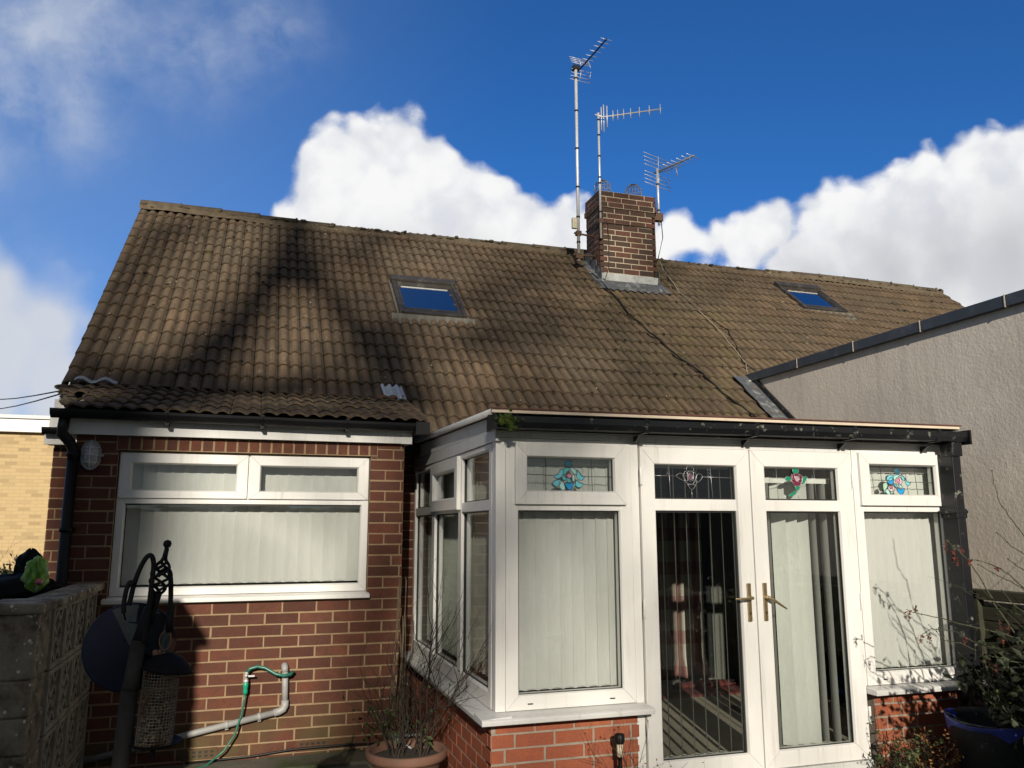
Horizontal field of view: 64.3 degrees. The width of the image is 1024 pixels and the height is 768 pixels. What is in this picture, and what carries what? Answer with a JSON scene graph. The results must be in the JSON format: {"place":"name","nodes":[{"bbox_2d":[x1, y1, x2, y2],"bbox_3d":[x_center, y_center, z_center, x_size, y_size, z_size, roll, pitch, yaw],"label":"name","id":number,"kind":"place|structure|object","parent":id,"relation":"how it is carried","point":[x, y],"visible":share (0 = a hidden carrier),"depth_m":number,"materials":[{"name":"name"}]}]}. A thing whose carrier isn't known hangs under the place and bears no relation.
{"place":"outdoors","nodes":[
{"label":"outdoors","id":0,"kind":"place"},
{"bbox_2d":[0,414,53,573],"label":"yellow brick building","id":1,"kind":"structure","parent":0,"point":[26,456],"depth_m":17.53,"materials":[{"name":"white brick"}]},
{"bbox_2d":[111,540,173,767],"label":"bird feeder pole","id":2,"kind":"object","parent":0,"point":[124,732],"visible":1,"depth_m":1.93,"materials":[{"name":"black metal"}]},
{"bbox_2d":[81,602,176,692],"bbox_3d":[-0.925,0.639,1.963,0.211,0.210,0.119,3,-11,-17],"label":"round blue dish","id":3,"kind":"object","parent":2,"relation":"hanging from","point":[109,635],"visible":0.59,"depth_m":1.98,"materials":[{"name":"plastic"}]},
{"bbox_2d":[128,631,193,757],"bbox_3d":[-0.845,0.744,1.961,0.142,0.288,0.127,3,-11,-17],"label":"seed feeder","id":4,"kind":"object","parent":2,"relation":"hanging from","point":[160,736],"visible":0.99,"depth_m":1.93,"materials":[{"name":"metal"}]},
{"bbox_2d":[329,764,368,767],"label":"patio","id":5,"kind":"structure","parent":0,"point":[360,766],"depth_m":5.20,"materials":[{"name":"grey concrete"}]},
{"bbox_2d":[0,598,58,767],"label":"block pier","id":6,"kind":"structure","parent":5,"relation":"on","point":[25,623],"depth_m":3.67,"materials":[{"name":"concrete"}]},
{"bbox_2d":[30,583,104,767],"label":"pierced block wall","id":7,"kind":"structure","parent":5,"relation":"on","point":[64,706],"depth_m":4.41,"materials":[{"name":"concrete"}]},
{"bbox_2d":[0,548,62,599],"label":"bin bag","id":8,"kind":"object","parent":7,"relation":"on","point":[12,585],"visible":0.48,"depth_m":4.66,"materials":[{"name":"black plastic"}]},
{"bbox_2d":[20,556,49,592],"bbox_3d":[-2.572,1.030,4.416,0.136,0.198,0.141,-1,-10,5],"label":"compost bag","id":9,"kind":"object","parent":7,"relation":"on","point":[35,576],"visible":1,"depth_m":4.39,"materials":[{"name":"plastic"}]},
{"bbox_2d":[386,577,406,739],"bbox_3d":[-0.746,1.849,5.266,0.114,1.157,0.388,0,-10,-3],"label":"cane bundle","id":10,"kind":"object","parent":5,"relation":"on","point":[395,648],"visible":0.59,"depth_m":5.34,"materials":[{"name":"brown wood"}]},
{"bbox_2d":[338,520,491,767],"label":"potted plant","id":11,"kind":"object","parent":5,"relation":"on","point":[382,754],"visible":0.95,"depth_m":4.55,"materials":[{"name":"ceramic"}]},
{"bbox_2d":[352,692,432,751],"bbox_3d":[-0.701,2.113,4.894,0.429,0.510,1.050,3,-11,-17],"label":"shrub","id":12,"kind":"object","parent":11,"relation":"in","point":[390,727],"visible":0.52,"depth_m":4.99,"materials":[{"name":"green plant"}]},
{"bbox_2d":[390,733,423,748],"bbox_3d":[-0.610,2.083,4.747,0.202,0.065,0.118,2,-10,-9],"label":"garden tool","id":13,"kind":"object","parent":11,"relation":"on","point":[407,745],"visible":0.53,"depth_m":4.78,"materials":[{"name":"metal"}]},
{"bbox_2d":[569,716,704,767],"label":"thorny shrub","id":14,"kind":"object","parent":5,"relation":"on","point":[622,751],"visible":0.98,"depth_m":4.29,"materials":[{"name":"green plant"}]},
{"bbox_2d":[868,725,943,767],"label":"weed","id":15,"kind":"object","parent":5,"relation":"on","point":[909,753],"visible":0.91,"depth_m":4.68,"materials":[{"name":"green plant"}]},
{"bbox_2d":[894,721,963,767],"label":"weed","id":16,"kind":"object","parent":5,"relation":"on","point":[952,760],"visible":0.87,"depth_m":4.70,"materials":[{"name":"green plant"}]},
{"bbox_2d":[904,470,1023,766],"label":"flowering currant","id":17,"kind":"object","parent":5,"relation":"on","point":[966,638],"visible":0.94,"depth_m":4.39,"materials":[{"name":"brown plant"}]},
{"bbox_2d":[944,707,1023,767],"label":"blue tub","id":18,"kind":"object","parent":5,"relation":"on","point":[975,732],"visible":0.81,"depth_m":4.49,"materials":[{"name":"plastic"}]},
{"bbox_2d":[936,632,1023,728],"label":"dark evergreen bush","id":19,"kind":"object","parent":18,"relation":"in","point":[1015,705],"visible":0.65,"depth_m":4.89,"materials":[{"name":"green plant"}]},
{"bbox_2d":[0,0,1023,415],"label":"sky","id":20,"kind":"structure","parent":0,"point":[877,140],"materials":[{"name":"blue"}]},
{"label":"ground","id":21,"kind":"structure","parent":0,"visible":0},
{"bbox_2d":[0,540,40,573],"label":"bare hedge","id":22,"kind":"object","parent":21,"relation":"on","point":[5,571],"visible":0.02,"depth_m":7.41,"materials":[{"name":"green plant"}]},
{"bbox_2d":[41,180,740,767],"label":"house","id":23,"kind":"structure","parent":21,"relation":"on","point":[249,344],"depth_m":6.91,"materials":[{"name":"brown tile"}]},
{"bbox_2d":[0,391,56,399],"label":"overhead wire","id":24,"kind":"object","parent":23,"relation":"attached to","point":[30,396],"visible":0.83,"depth_m":7.25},
{"bbox_2d":[0,394,58,408],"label":"overhead wire","id":25,"kind":"object","parent":23,"relation":"attached to","point":[32,401],"visible":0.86,"depth_m":7.16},
{"bbox_2d":[80,440,103,469],"bbox_3d":[-2.732,0.460,5.290,0.145,0.197,0.082,3,-11,-17],"label":"bulkhead light","id":26,"kind":"object","parent":23,"relation":"attached to","point":[91,455],"visible":1,"depth_m":5.28,"materials":[{"name":"glass"}]},
{"bbox_2d":[109,452,369,596],"bbox_3d":[-1.827,0.958,5.613,1.648,0.938,0.060,3,-11,-17],"label":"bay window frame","id":27,"kind":"structure","parent":23,"relation":"in","point":[114,590],"depth_m":5.55,"materials":[{"name":"white plastic"}]},
{"bbox_2d":[121,464,359,584],"bbox_3d":[-1.851,0.945,5.714,1.570,0.876,0.040,3,-11,-17],"label":"vertical blind","id":28,"kind":"object","parent":23,"relation":"attached to","point":[235,544],"visible":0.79,"depth_m":5.69,"materials":[{"name":"fabric"}]},
{"bbox_2d":[198,665,293,767],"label":"garden hose","id":29,"kind":"object","parent":23,"relation":"hanging from","point":[245,685],"visible":1,"depth_m":5.31,"materials":[{"name":"plastic"}]},
{"bbox_2d":[187,742,376,763],"bbox_3d":[-1.446,2.423,5.371,1.301,0.050,0.022,3,-10,-17],"label":"ground cable","id":30,"kind":"object","parent":23,"relation":"attached to","point":[268,753],"visible":0.86,"depth_m":5.35,"materials":[{"name":"black plastic"}]},
{"bbox_2d":[388,274,476,328],"bbox_3d":[-0.913,-0.904,8.885,0.890,0.755,0.849,3,-11,-17],"label":"roof window","id":31,"kind":"structure","parent":23,"relation":"in","point":[419,298],"depth_m":8.87,"materials":[{"name":"blue glass"}]},
{"bbox_2d":[569,38,610,261],"bbox_3d":[1.033,-3.124,10.739,0.352,2.982,0.772,3,-11,-17],"label":"tv aerial","id":32,"kind":"object","parent":23,"relation":"attached to","point":[578,255],"visible":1,"depth_m":10.91,"materials":[{"name":"metal"}]},
{"bbox_2d":[602,223,608,278],"bbox_3d":[1.186,-1.751,10.651,0.192,0.805,0.036,2,-10,-12],"label":"aerial cable","id":33,"kind":"object","parent":23,"relation":"attached to","point":[608,251],"visible":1,"depth_m":10.68,"materials":[{"name":"black rubber"}]},
{"bbox_2d":[586,104,661,238],"bbox_3d":[1.521,-2.821,11.105,0.964,1.972,0.510,2,-10,-11],"label":"tv aerial","id":34,"kind":"object","parent":23,"relation":"attached to","point":[600,221],"visible":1,"depth_m":10.88,"materials":[{"name":"metal"}]},
{"bbox_2d":[644,152,698,225],"bbox_3d":[2.136,-2.696,10.955,0.530,1.002,0.697,5,-11,-26],"label":"tv aerial","id":35,"kind":"object","parent":23,"relation":"attached to","point":[658,217],"visible":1,"depth_m":11.14,"materials":[{"name":"metal"}]},
{"bbox_2d":[591,273,756,416],"bbox_3d":[1.674,-0.559,9.298,0.175,2.271,2.762,6,-12,-29],"label":"aerial cable","id":36,"kind":"object","parent":23,"relation":"attached to","point":[729,397],"visible":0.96,"depth_m":8.92,"materials":[{"name":"black plastic"}]},
{"bbox_2d":[614,733,624,767],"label":"solar stake light","id":37,"kind":"object","parent":21,"relation":"on","point":[618,738],"visible":0.99,"depth_m":4.32,"materials":[{"name":"black plastic"}]},
{"bbox_2d":[403,407,993,767],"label":"conservatory","id":38,"kind":"object","parent":21,"relation":"on","point":[508,724],"visible":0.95,"depth_m":4.93,"materials":[{"name":"white plastic"}]},
{"bbox_2d":[411,443,491,708],"bbox_3d":[-0.427,1.233,5.578,0.070,1.433,2.282,3,-11,-17],"label":"side window frame","id":39,"kind":"structure","parent":38,"relation":"in","point":[467,506],"depth_m":5.25,"materials":[{"name":"white plastic"}]},
{"bbox_2d":[427,455,488,675],"bbox_3d":[-0.336,1.201,5.619,0.053,1.336,2.128,3,-11,-17],"label":"vertical blind","id":40,"kind":"object","parent":38,"relation":"attached to","point":[480,542],"visible":0.3,"depth_m":5.31,"materials":[{"name":"fabric"}]},
{"bbox_2d":[519,458,617,690],"bbox_3d":[0.317,1.073,4.670,0.692,1.276,0.040,3,-11,-17],"label":"vertical blind","id":41,"kind":"object","parent":38,"relation":"attached to","point":[567,606],"visible":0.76,"depth_m":4.66,"materials":[{"name":"fabric"}]},
{"bbox_2d":[492,438,645,767],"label":"window frame","id":42,"kind":"structure","parent":38,"relation":"in","point":[506,696],"depth_m":4.53,"materials":[{"name":"white plastic"}]},
{"bbox_2d":[655,494,710,678],"bbox_3d":[1.485,1.765,7.202,0.472,1.570,0.160,3,-11,-17],"label":"curtain","id":43,"kind":"object","parent":38,"relation":"hanging from","point":[693,568],"visible":0.89,"depth_m":7.18,"materials":[{"name":"fabric"}]},
{"bbox_2d":[654,466,731,757],"bbox_3d":[1.067,1.325,4.894,0.592,1.696,0.081,3,-11,-17],"label":"vertical blind","id":44,"kind":"object","parent":38,"relation":"attached to","point":[696,468],"visible":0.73,"depth_m":4.88,"materials":[{"name":"fabric"}]},
{"bbox_2d":[637,447,764,767],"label":"door","id":45,"kind":"structure","parent":38,"relation":"in","point":[739,504],"depth_m":4.77,"materials":[{"name":"white plastic"}]},
{"bbox_2d":[662,687,848,757],"bbox_3d":[1.170,2.386,5.736,2.900,0.014,1.850,3,-11,-17],"label":"rug","id":46,"kind":"object","parent":38,"relation":"on","point":[712,740],"visible":0.17,"depth_m":5.64,"materials":[{"name":"grey fabric"}]},
{"bbox_2d":[661,679,739,698],"bbox_3d":[1.583,2.535,6.819,1.050,0.067,0.383,3,-11,-17],"label":"door mat","id":47,"kind":"object","parent":46,"relation":"on","point":[733,686],"depth_m":6.83,"materials":[{"name":"fabric"}]},
{"bbox_2d":[764,477,841,746],"bbox_3d":[1.771,1.402,5.108,0.610,1.616,0.089,3,-11,-17],"label":"vertical blind","id":48,"kind":"object","parent":38,"relation":"attached to","point":[800,659],"visible":0.67,"depth_m":5.11,"materials":[{"name":"fabric"}]},
{"bbox_2d":[748,450,871,767],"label":"door","id":49,"kind":"structure","parent":38,"relation":"in","point":[857,747],"depth_m":4.99,"materials":[{"name":"white plastic"}]},
{"bbox_2d":[870,713,900,767],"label":"ivy sprig","id":50,"kind":"object","parent":38,"relation":"attached to","point":[877,744],"visible":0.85,"depth_m":4.89,"materials":[{"name":"green plant"}]},
{"bbox_2d":[847,449,956,685],"bbox_3d":[2.531,1.164,5.285,0.785,1.458,0.068,3,-11,-17],"label":"window frame","id":51,"kind":"structure","parent":38,"relation":"in","point":[873,676],"depth_m":5.20,"materials":[{"name":"white plastic"}]},
{"bbox_2d":[864,467,946,667],"bbox_3d":[2.574,1.195,5.377,0.760,1.276,0.040,3,-11,-17],"label":"vertical blind","id":52,"kind":"object","parent":38,"relation":"attached to","point":[902,557],"visible":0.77,"depth_m":5.36,"materials":[{"name":"fabric"}]},
{"bbox_2d":[633,258,963,419],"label":"neighbour house","id":53,"kind":"structure","parent":21,"relation":"on","point":[767,318],"depth_m":10.79,"materials":[{"name":"tile"}]},
{"bbox_2d":[658,258,747,371],"bbox_3d":[2.330,-0.981,10.365,0.135,2.197,2.637,2,-10,-12],"label":"aerial cable","id":54,"kind":"object","parent":53,"relation":"attached to","point":[708,319],"visible":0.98,"depth_m":9.96,"materials":[{"name":"brown plastic"}]},
{"bbox_2d":[661,261,755,371],"bbox_3d":[2.380,-0.957,10.341,0.250,2.124,2.532,3,-10,-16],"label":"aerial cable","id":55,"kind":"object","parent":53,"relation":"on","point":[711,318],"visible":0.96,"depth_m":10.03,"materials":[{"name":"brown plastic"}]},
{"bbox_2d":[773,281,857,319],"bbox_3d":[4.232,-1.173,11.499,0.880,0.705,0.789,3,-11,-17],"label":"roof window","id":56,"kind":"structure","parent":53,"relation":"in","point":[812,298],"depth_m":11.54,"materials":[{"name":"blue glass"}]},
{"bbox_2d":[733,289,1023,668],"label":"rendered extension","id":57,"kind":"object","parent":21,"relation":"on","point":[964,367],"visible":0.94,"depth_m":6.15,"materials":[{"name":"beige paint"}]},
{"bbox_2d":[973,588,1023,694],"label":"wooden fence","id":58,"kind":"object","parent":21,"relation":"on","point":[986,618],"visible":0.21,"depth_m":5.63,"materials":[{"name":"brown wood"}]},
{"bbox_2d":[992,603,1023,739],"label":"laurel bush","id":59,"kind":"object","parent":21,"relation":"on","point":[1016,639],"visible":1,"depth_m":3.91,"materials":[{"name":"green plant"}]}
]}

